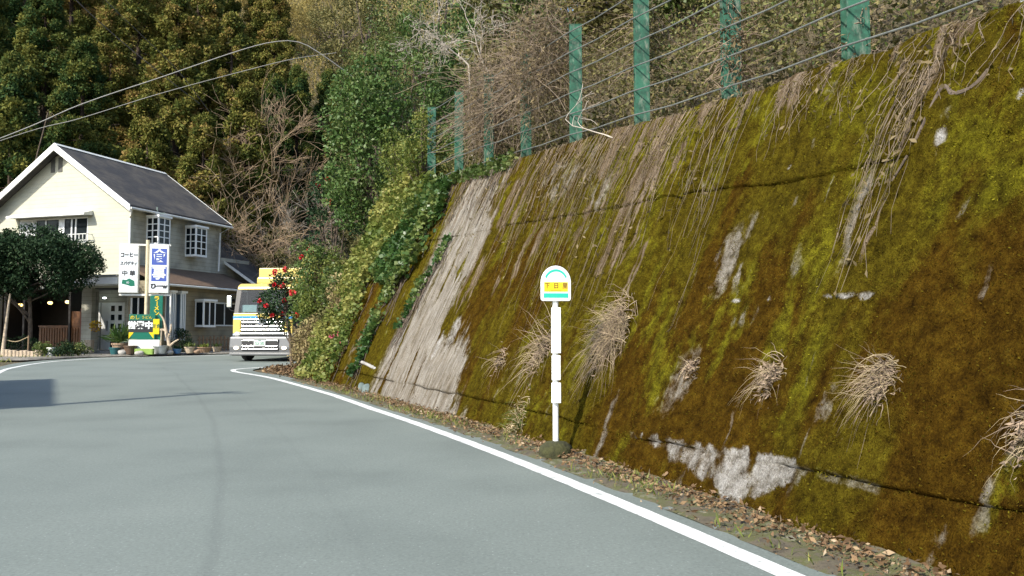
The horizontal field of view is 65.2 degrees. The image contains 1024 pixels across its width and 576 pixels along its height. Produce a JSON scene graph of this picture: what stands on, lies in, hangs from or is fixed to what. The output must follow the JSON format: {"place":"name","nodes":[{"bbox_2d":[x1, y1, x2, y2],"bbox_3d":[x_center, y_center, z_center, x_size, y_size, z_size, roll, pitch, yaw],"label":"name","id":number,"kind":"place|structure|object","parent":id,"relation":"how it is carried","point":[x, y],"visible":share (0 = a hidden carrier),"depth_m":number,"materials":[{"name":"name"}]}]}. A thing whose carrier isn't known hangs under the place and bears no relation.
{"place":"outdoors","nodes":[
{"label":"outdoors","id":0,"kind":"place"},
{"bbox_2d":[0,350,229,359],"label":"forecourt ground","id":1,"kind":"structure","parent":0,"point":[77,356],"depth_m":33.49,"materials":[{"name":"grey concrete"}]},
{"bbox_2d":[0,222,107,350],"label":"garden tree","id":2,"kind":"object","parent":1,"relation":"on","point":[61,264],"visible":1,"depth_m":34.18,"materials":[{"name":"green plant"}]},
{"bbox_2d":[98,321,135,349],"bbox_3d":[-17.013,2.148,34.855,1.719,1.464,1.638,0,-3,0],"label":"palm pot","id":3,"kind":"object","parent":1,"relation":"on","point":[120,337],"visible":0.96,"depth_m":34.63,"materials":[{"name":"ceramic"}]},
{"bbox_2d":[0,143,258,352],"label":"house","id":4,"kind":"structure","parent":1,"relation":"on","point":[108,205],"depth_m":39.34,"materials":[{"name":"beige paint"}]},
{"bbox_2d":[19,217,87,241],"bbox_3d":[-22.403,-2.781,39.124,4.250,1.250,0.070,-1,-3,17],"label":"window","id":5,"kind":"structure","parent":4,"relation":"in","point":[72,225],"depth_m":38.90,"materials":[{"name":"white paint"}]},
{"bbox_2d":[97,302,124,349],"bbox_3d":[-19.895,1.893,39.430,1.980,2.350,0.170,-1,-3,17],"label":"door","id":6,"kind":"structure","parent":4,"relation":"in","point":[109,313],"depth_m":39.40,"materials":[{"name":"white paint"}]},
{"bbox_2d":[146,214,172,244],"bbox_3d":[-17.205,-2.782,39.011,0.760,1.460,0.930,-1,-3,17],"label":"bay window","id":7,"kind":"structure","parent":4,"relation":"in","point":[158,226],"depth_m":38.70,"materials":[{"name":"white paint"}]},
{"bbox_2d":[164,290,177,340],"bbox_3d":[-16.009,1.293,37.536,0.380,2.360,0.440,-1,-3,17],"label":"narrow window","id":8,"kind":"structure","parent":4,"relation":"in","point":[170,301],"depth_m":37.43,"materials":[{"name":"white glass"}]},
{"bbox_2d":[175,291,187,340],"bbox_3d":[-15.804,1.330,38.204,0.380,2.360,0.440,-1,-3,17],"label":"narrow window","id":9,"kind":"structure","parent":4,"relation":"in","point":[180,313],"depth_m":38.10,"materials":[{"name":"white paint"}]},
{"bbox_2d":[185,225,208,257],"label":"bay window","id":10,"kind":"structure","parent":4,"relation":"in","point":[195,235],"depth_m":41.32,"materials":[{"name":"white paint"}]},
{"bbox_2d":[195,299,217,326],"bbox_3d":[-15.222,1.258,39.805,0.560,1.380,1.030,-1,-3,17],"label":"bay window","id":11,"kind":"structure","parent":4,"relation":"in","point":[205,309],"depth_m":39.47,"materials":[{"name":"glass"}]},
{"bbox_2d":[215,302,234,325],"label":"window","id":12,"kind":"structure","parent":4,"relation":"in","point":[224,316],"depth_m":41.52,"materials":[{"name":"black glass"}]},
{"bbox_2d":[128,314,159,339],"bbox_3d":[-15.986,2.017,34.782,1.305,1.740,0.108,1,-3,-14],"label":"open board","id":13,"kind":"object","parent":1,"relation":"on","point":[145,327],"visible":1,"depth_m":34.75,"materials":[{"name":"multicoloured paint"}]},
{"bbox_2d":[118,240,170,356],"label":"sign tower","id":14,"kind":"structure","parent":1,"relation":"on","point":[157,271],"depth_m":35.08,"materials":[{"name":"white paint"}]},
{"bbox_2d":[0,354,835,575],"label":"road","id":15,"kind":"structure","parent":0,"point":[197,465],"depth_m":6.68,"materials":[{"name":"grey asphalt"}]},
{"bbox_2d":[227,268,318,359],"bbox_3d":[-9.005,1.134,34.187,2.960,3.720,8.461,0,-3,6],"label":"truck","id":16,"kind":"object","parent":15,"relation":"on","point":[251,338],"visible":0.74,"depth_m":30.22,"materials":[{"name":"white metal"}]},
{"bbox_2d":[230,367,804,575],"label":"road marking","id":17,"kind":"object","parent":15,"relation":"on","point":[766,565],"visible":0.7,"depth_m":6.23,"materials":[{"name":"white paint"}]},
{"bbox_2d":[0,0,1019,378],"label":"ground","id":18,"kind":"structure","parent":0,"point":[752,68],"depth_m":16.23,"materials":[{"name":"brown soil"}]},
{"bbox_2d":[0,0,31,111],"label":"cedar tree","id":19,"kind":"object","parent":18,"relation":"on","point":[5,46],"visible":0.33,"depth_m":59.41,"materials":[{"name":"green plant"}]},
{"bbox_2d":[0,0,36,78],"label":"cedar tree","id":20,"kind":"object","parent":18,"relation":"on","point":[14,8],"visible":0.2,"depth_m":65.48,"materials":[{"name":"green plant"}]},
{"bbox_2d":[0,50,45,188],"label":"cedar tree","id":21,"kind":"object","parent":18,"relation":"on","point":[18,95],"visible":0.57,"depth_m":46.95,"materials":[{"name":"green plant"}]},
{"bbox_2d":[1,0,80,177],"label":"cedar tree","id":22,"kind":"object","parent":18,"relation":"on","point":[33,38],"visible":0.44,"depth_m":57.26,"materials":[{"name":"green plant"}]},
{"bbox_2d":[39,0,104,83],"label":"cedar tree","id":23,"kind":"object","parent":18,"relation":"on","point":[84,23],"visible":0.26,"depth_m":67.14,"materials":[{"name":"green plant"}]},
{"bbox_2d":[40,35,124,159],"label":"cedar tree","id":24,"kind":"object","parent":18,"relation":"on","point":[80,67],"visible":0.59,"depth_m":52.14,"materials":[{"name":"green plant"}]},
{"bbox_2d":[67,2,141,156],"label":"cedar tree","id":25,"kind":"object","parent":18,"relation":"on","point":[109,44],"visible":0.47,"depth_m":58.38,"materials":[{"name":"green plant"}]},
{"bbox_2d":[101,0,171,115],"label":"cedar tree","id":26,"kind":"object","parent":18,"relation":"on","point":[141,18],"visible":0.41,"depth_m":66.13,"materials":[{"name":"green plant"}]},
{"bbox_2d":[117,86,182,185],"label":"cedar tree","id":27,"kind":"object","parent":18,"relation":"on","point":[142,127],"visible":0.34,"depth_m":50.12,"materials":[{"name":"green plant"}]},
{"bbox_2d":[126,0,217,185],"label":"cedar tree","id":28,"kind":"object","parent":18,"relation":"on","point":[185,42],"visible":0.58,"depth_m":56.85,"materials":[{"name":"green plant"}]},
{"bbox_2d":[158,0,236,130],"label":"cedar tree","id":29,"kind":"object","parent":18,"relation":"on","point":[209,12],"visible":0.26,"depth_m":67.41,"materials":[{"name":"green plant"}]},
{"bbox_2d":[174,111,241,253],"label":"cedar tree","id":30,"kind":"object","parent":18,"relation":"on","point":[201,151],"visible":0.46,"depth_m":48.90,"materials":[{"name":"green plant"}]},
{"bbox_2d":[8,0,454,266],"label":"forest undergrowth","id":31,"kind":"object","parent":18,"relation":"on","point":[309,88],"visible":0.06,"depth_m":83.88,"materials":[{"name":"green plant"}]},
{"bbox_2d":[203,11,263,199],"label":"cedar tree","id":32,"kind":"object","parent":18,"relation":"on","point":[232,24],"visible":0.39,"depth_m":59.35,"materials":[{"name":"green plant"}]},
{"bbox_2d":[170,125,311,261],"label":"bare tree","id":33,"kind":"object","parent":18,"relation":"on","point":[305,157],"visible":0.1,"depth_m":51.12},
{"bbox_2d":[184,140,299,262],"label":"bare tree","id":34,"kind":"object","parent":18,"relation":"on","point":[240,230],"visible":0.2,"depth_m":47.07,"materials":[{"name":"brown wood"}]},
{"bbox_2d":[211,79,289,267],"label":"cedar tree","id":35,"kind":"object","parent":18,"relation":"on","point":[246,93],"visible":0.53,"depth_m":51.89,"materials":[{"name":"green plant"}]},
{"bbox_2d":[224,0,278,113],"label":"cedar tree","id":36,"kind":"object","parent":18,"relation":"on","point":[251,16],"visible":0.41,"depth_m":70.67,"materials":[{"name":"green plant"}]},
{"bbox_2d":[194,84,331,249],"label":"bare tree","id":37,"kind":"object","parent":18,"relation":"on","point":[309,166],"visible":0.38,"depth_m":53.76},
{"bbox_2d":[247,0,300,141],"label":"cedar tree","id":38,"kind":"object","parent":18,"relation":"on","point":[276,20],"visible":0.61,"depth_m":70.30,"materials":[{"name":"green plant"}]},
{"bbox_2d":[225,180,326,281],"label":"bare tree","id":39,"kind":"object","parent":18,"relation":"on","point":[269,249],"visible":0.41,"depth_m":46.85,"materials":[{"name":"brown wood"}]},
{"bbox_2d":[252,267,300,365],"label":"camellia shrub","id":40,"kind":"object","parent":18,"relation":"on","point":[274,314],"visible":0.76,"depth_m":25.95,"materials":[{"name":"green plant"}]},
{"bbox_2d":[249,226,304,268],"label":"bush","id":41,"kind":"object","parent":18,"relation":"on","point":[286,259],"visible":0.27,"depth_m":47.05,"materials":[{"name":"brown plant"}]},
{"bbox_2d":[249,72,309,230],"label":"cedar tree","id":42,"kind":"object","parent":18,"relation":"on","point":[277,83],"visible":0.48,"depth_m":60.26,"materials":[{"name":"green plant"}]},
{"bbox_2d":[217,58,355,263],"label":"bare tree","id":43,"kind":"object","parent":18,"relation":"on","point":[301,124],"visible":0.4,"depth_m":52.03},
{"bbox_2d":[263,0,311,46],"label":"bamboo","id":44,"kind":"object","parent":18,"relation":"on","point":[294,33],"visible":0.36,"depth_m":85.43,"materials":[{"name":"green plant"}]},
{"bbox_2d":[233,185,357,266],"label":"bare tree","id":45,"kind":"object","parent":18,"relation":"on","point":[287,212],"visible":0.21,"depth_m":50.91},
{"bbox_2d":[276,64,327,214],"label":"cedar tree","id":46,"kind":"object","parent":18,"relation":"on","point":[297,86],"visible":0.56,"depth_m":62.16,"materials":[{"name":"green plant"}]},
{"bbox_2d":[288,313,321,356],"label":"bush","id":47,"kind":"object","parent":18,"relation":"on","point":[304,337],"visible":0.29,"depth_m":23.56,"materials":[{"name":"beige plant"}]},
{"bbox_2d":[282,239,334,324],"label":"camellia shrub","id":48,"kind":"object","parent":18,"relation":"on","point":[305,245],"visible":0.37,"depth_m":25.02,"materials":[{"name":"green plant"}]},
{"bbox_2d":[291,253,344,326],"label":"bush","id":49,"kind":"object","parent":18,"relation":"on","point":[309,303],"visible":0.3,"depth_m":24.20,"materials":[{"name":"green plant"}]},
{"bbox_2d":[296,0,341,46],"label":"bamboo","id":50,"kind":"object","parent":18,"relation":"on","point":[311,8],"visible":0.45,"depth_m":89.21,"materials":[{"name":"green plant"}]},
{"bbox_2d":[302,241,346,311],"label":"bush","id":51,"kind":"object","parent":18,"relation":"on","point":[331,251],"visible":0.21,"depth_m":25.41,"materials":[{"name":"green plant"}]},
{"bbox_2d":[312,262,343,307],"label":"bush","id":52,"kind":"object","parent":18,"relation":"on","point":[324,299],"visible":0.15,"depth_m":23.16,"materials":[{"name":"green plant"}]},
{"bbox_2d":[298,68,358,205],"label":"cedar tree","id":53,"kind":"object","parent":18,"relation":"on","point":[323,88],"visible":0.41,"depth_m":64.31,"materials":[{"name":"green plant"}]},
{"bbox_2d":[300,164,362,273],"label":"camellia shrub","id":54,"kind":"object","parent":18,"relation":"on","point":[319,213],"visible":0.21,"depth_m":27.16,"materials":[{"name":"green plant"}]},
{"bbox_2d":[301,0,377,89],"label":"evergreen tree","id":55,"kind":"object","parent":18,"relation":"on","point":[311,14],"visible":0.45,"depth_m":81.31,"materials":[{"name":"green plant"}]},
{"bbox_2d":[317,0,411,130],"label":"evergreen tree","id":56,"kind":"object","parent":18,"relation":"on","point":[345,19],"visible":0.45,"depth_m":75.08,"materials":[{"name":"green plant"}]},
{"bbox_2d":[313,53,419,235],"bbox_3d":[-4.410,-4.095,25.292,3.414,6.768,3.095,3,-4,-39],"label":"evergreen tree","id":57,"kind":"object","parent":18,"relation":"on","point":[352,204],"visible":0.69,"depth_m":24.76,"materials":[{"name":"green plant"}]},
{"bbox_2d":[325,20,421,235],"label":"evergreen tree","id":58,"kind":"object","parent":18,"relation":"on","point":[352,56],"visible":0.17,"depth_m":56.20,"materials":[{"name":"green plant"}]},
{"bbox_2d":[352,0,440,163],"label":"evergreen tree","id":59,"kind":"object","parent":18,"relation":"on","point":[385,28],"visible":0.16,"depth_m":58.19,"materials":[{"name":"green plant"}]},
{"bbox_2d":[372,122,449,205],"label":"bush","id":60,"kind":"object","parent":18,"relation":"on","point":[383,158],"visible":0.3,"depth_m":22.07,"materials":[{"name":"green plant"}]},
{"bbox_2d":[359,13,467,200],"bbox_3d":[-3.742,-3.892,31.188,4.692,13.924,4.256,0,-3,0],"label":"evergreen tree","id":61,"kind":"object","parent":18,"relation":"on","point":[427,94],"visible":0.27,"depth_m":31.23,"materials":[{"name":"green plant"}]},
{"bbox_2d":[394,107,451,210],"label":"bush","id":62,"kind":"object","parent":18,"relation":"on","point":[411,150],"visible":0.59,"depth_m":20.64,"materials":[{"name":"green plant"}]},
{"bbox_2d":[388,0,470,153],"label":"evergreen tree","id":63,"kind":"object","parent":18,"relation":"on","point":[411,6],"visible":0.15,"depth_m":59.89,"materials":[{"name":"green plant"}]},
{"bbox_2d":[392,0,473,159],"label":"bare tree","id":64,"kind":"object","parent":18,"relation":"on","point":[419,29],"visible":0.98,"depth_m":23.93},
{"bbox_2d":[416,0,509,170],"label":"evergreen tree","id":65,"kind":"object","parent":18,"relation":"on","point":[454,61],"visible":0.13,"depth_m":32.74,"materials":[{"name":"green plant"}]},
{"bbox_2d":[427,0,510,152],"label":"evergreen tree","id":66,"kind":"object","parent":18,"relation":"on","point":[450,112],"visible":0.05,"depth_m":34.43,"materials":[{"name":"green plant"}]},
{"bbox_2d":[437,0,522,124],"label":"bare tree","id":67,"kind":"object","parent":18,"relation":"on","point":[457,40],"visible":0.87,"depth_m":22.48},
{"bbox_2d":[452,0,546,103],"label":"evergreen tree","id":68,"kind":"object","parent":18,"relation":"on","point":[492,7],"visible":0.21,"depth_m":26.96,"materials":[{"name":"green plant"}]},
{"bbox_2d":[496,0,604,62],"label":"evergreen tree","id":69,"kind":"object","parent":18,"relation":"on","point":[516,7],"visible":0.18,"depth_m":24.20,"materials":[{"name":"green plant"}]},
{"bbox_2d":[552,0,656,44],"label":"evergreen tree","id":70,"kind":"object","parent":18,"relation":"on","point":[594,8],"visible":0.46,"depth_m":21.40,"materials":[{"name":"green plant"}]},
{"bbox_2d":[306,1,1023,575],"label":"retaining wall","id":71,"kind":"structure","parent":18,"relation":"on","point":[446,367],"depth_m":6.65,"materials":[{"name":"plant"}]},
{"bbox_2d":[292,267,372,383],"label":"creeper","id":72,"kind":"object","parent":71,"relation":"attached to","point":[312,363],"visible":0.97,"depth_m":20.29,"materials":[{"name":"green plant"}]},
{"bbox_2d":[344,265,403,387],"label":"creeper","id":73,"kind":"object","parent":71,"relation":"attached to","point":[369,331],"visible":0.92,"depth_m":18.18,"materials":[{"name":"green plant"}]},
{"bbox_2d":[336,166,435,310],"bbox_3d":[-3.348,-1.280,20.852,1.885,4.195,3.585,1,-3,-24],"label":"creeper","id":74,"kind":"object","parent":71,"relation":"attached to","point":[381,227],"visible":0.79,"depth_m":21.02,"materials":[{"name":"green plant"}]},
{"bbox_2d":[358,171,451,324],"bbox_3d":[-2.534,-0.981,19.171,1.674,3.775,3.198,2,-4,-26],"label":"creeper","id":75,"kind":"object","parent":71,"relation":"attached to","point":[399,247],"visible":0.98,"depth_m":18.65,"materials":[{"name":"green plant"}]},
{"bbox_2d":[387,232,452,363],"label":"creeper","id":76,"kind":"object","parent":71,"relation":"attached to","point":[421,280],"visible":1,"depth_m":16.77,"materials":[{"name":"green plant"}]},
{"bbox_2d":[423,157,520,275],"bbox_3d":[-0.917,-1.440,16.585,1.162,2.492,3.271,1,-3,-24],"label":"hanging vine","id":77,"kind":"object","parent":71,"relation":"hanging from","point":[488,189],"visible":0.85,"depth_m":16.43,"materials":[{"name":"brown plant"}]},
{"bbox_2d":[435,147,520,227],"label":"creeper","id":78,"kind":"object","parent":71,"relation":"attached to","point":[479,170],"visible":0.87,"depth_m":16.87,"materials":[{"name":"green plant"}]},
{"bbox_2d":[485,384,533,434],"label":"dry grass tuft","id":79,"kind":"object","parent":71,"relation":"attached to","point":[512,425],"visible":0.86,"depth_m":10.23,"materials":[{"name":"plant"}]},
{"bbox_2d":[503,290,551,424],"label":"dry grass tuft","id":80,"kind":"object","parent":71,"relation":"attached to","point":[539,349],"visible":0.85,"depth_m":10.56,"materials":[{"name":"plant"}]},
{"bbox_2d":[481,138,582,279],"bbox_3d":[0.331,-1.355,13.680,1.213,2.480,2.038,1,-3,-22],"label":"hanging vine","id":81,"kind":"object","parent":71,"relation":"hanging from","point":[547,176],"visible":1,"depth_m":13.75,"materials":[{"name":"brown plant"}]},
{"bbox_2d":[499,108,690,329],"bbox_3d":[1.139,-0.991,11.255,1.583,3.258,3.185,1,-3,-24],"label":"hanging vine","id":82,"kind":"object","parent":71,"relation":"hanging from","point":[609,170],"visible":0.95,"depth_m":11.30,"materials":[{"name":"brown plant"}]},
{"bbox_2d":[564,284,637,408],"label":"dry grass tuft","id":83,"kind":"object","parent":71,"relation":"attached to","point":[609,331],"visible":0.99,"depth_m":9.05,"materials":[{"name":"plant"}]},
{"bbox_2d":[342,0,1023,575],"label":"moss","id":84,"kind":"object","parent":71,"relation":"on","point":[760,276],"visible":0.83,"depth_m":7.07,"materials":[{"name":"green plant"}]},
{"bbox_2d":[624,90,752,250],"bbox_3d":[2.043,-1.339,9.462,0.956,1.938,1.950,1,-3,-16],"label":"hanging vine","id":85,"kind":"object","parent":71,"relation":"hanging from","point":[719,114],"visible":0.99,"depth_m":9.26,"materials":[{"name":"brown plant"}]},
{"bbox_2d":[648,87,759,331],"bbox_3d":[2.140,-0.883,8.503,1.362,2.730,0.642,1,-3,-12],"label":"hanging vine","id":86,"kind":"object","parent":71,"relation":"hanging from","point":[711,169],"visible":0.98,"depth_m":8.65,"materials":[{"name":"brown plant"}]},
{"bbox_2d":[426,0,1023,175],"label":"rockfall fence","id":87,"kind":"object","parent":71,"relation":"on","point":[850,15],"visible":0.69,"depth_m":11.72,"materials":[{"name":"teal metal"}]},
{"bbox_2d":[396,11,564,178],"bbox_3d":[-0.577,-4.301,17.867,3.813,4.629,4.449,0,-3,0],"label":"vine tangle","id":88,"kind":"object","parent":87,"relation":"attached to","point":[496,117],"visible":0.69,"depth_m":17.42,"materials":[{"name":"brown plant"}]},
{"bbox_2d":[436,72,539,163],"bbox_3d":[-0.582,-3.575,18.786,2.451,3.357,2.510,1,-3,-13],"label":"vine tangle","id":89,"kind":"object","parent":87,"relation":"attached to","point":[481,152],"visible":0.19,"depth_m":18.66,"materials":[{"name":"brown plant"}]},
{"bbox_2d":[448,0,630,161],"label":"vine tangle","id":90,"kind":"object","parent":87,"relation":"attached to","point":[538,76],"visible":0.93,"depth_m":15.01,"materials":[{"name":"brown plant"}]},
{"bbox_2d":[598,0,704,116],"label":"vine tangle","id":91,"kind":"object","parent":87,"relation":"attached to","point":[659,49],"visible":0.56,"depth_m":12.19,"materials":[{"name":"brown plant"}]},
{"bbox_2d":[696,0,783,98],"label":"vine tangle","id":92,"kind":"object","parent":87,"relation":"attached to","point":[742,38],"visible":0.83,"depth_m":9.56,"materials":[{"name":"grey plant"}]},
{"bbox_2d":[727,343,786,415],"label":"dry grass tuft","id":93,"kind":"object","parent":71,"relation":"attached to","point":[770,371],"visible":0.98,"depth_m":6.34,"materials":[{"name":"plant"}]},
{"bbox_2d":[827,342,905,462],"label":"dry grass tuft","id":94,"kind":"object","parent":71,"relation":"attached to","point":[879,378],"visible":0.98,"depth_m":5.28,"materials":[{"name":"plant"}]},
{"bbox_2d":[816,48,944,294],"bbox_3d":[2.882,-0.912,6.354,0.998,1.964,0.713,2,-4,-28],"label":"hanging vine","id":95,"kind":"object","parent":71,"relation":"hanging from","point":[906,126],"visible":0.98,"depth_m":6.33,"materials":[{"name":"brown plant"}]},
{"bbox_2d":[756,3,1023,161],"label":"hanging vine","id":96,"kind":"object","parent":71,"relation":"hanging from","point":[945,54],"visible":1,"depth_m":6.70,"materials":[{"name":"brown plant"}]},
{"bbox_2d":[892,68,987,180],"bbox_3d":[3.354,-1.360,5.969,0.953,1.062,0.232,-3,-4,40],"label":"root","id":97,"kind":"object","parent":71,"relation":"attached to","point":[962,91],"visible":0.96,"depth_m":6.13,"materials":[{"name":"brown plant"}]},
{"bbox_2d":[964,385,1023,488],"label":"dry grass tuft","id":98,"kind":"object","parent":71,"relation":"on","point":[1018,431],"visible":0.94,"depth_m":4.24,"materials":[{"name":"plant"}]},
{"bbox_2d":[631,0,719,32],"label":"evergreen tree","id":99,"kind":"object","parent":18,"relation":"on","point":[666,8],"visible":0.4,"depth_m":17.34,"materials":[{"name":"green plant"}]},
{"bbox_2d":[437,0,1019,174],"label":"dry undergrowth","id":100,"kind":"object","parent":18,"relation":"on","point":[800,36],"depth_m":12.84,"materials":[{"name":"brown plant"}]},
{"bbox_2d":[631,0,1001,117],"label":"green undergrowth","id":101,"kind":"object","parent":18,"relation":"on","point":[806,15],"visible":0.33,"depth_m":11.85,"materials":[{"name":"green plant"}]},
{"bbox_2d":[290,377,950,575],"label":"verge","id":102,"kind":"structure","parent":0,"point":[799,556],"depth_m":5.74,"materials":[{"name":"plant"}]},
{"bbox_2d":[538,266,572,458],"bbox_3d":[0.475,0.813,8.709,0.380,2.109,0.370,0,-3,-3],"label":"bus stop","id":103,"kind":"object","parent":102,"relation":"on","point":[555,284],"visible":1,"depth_m":8.66,"materials":[{"name":"white metal"}]},
{"bbox_2d":[259,363,964,575],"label":"fallen leaves","id":104,"kind":"object","parent":102,"relation":"on","point":[285,370],"visible":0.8,"depth_m":6.31,"materials":[{"name":"brown plant"}]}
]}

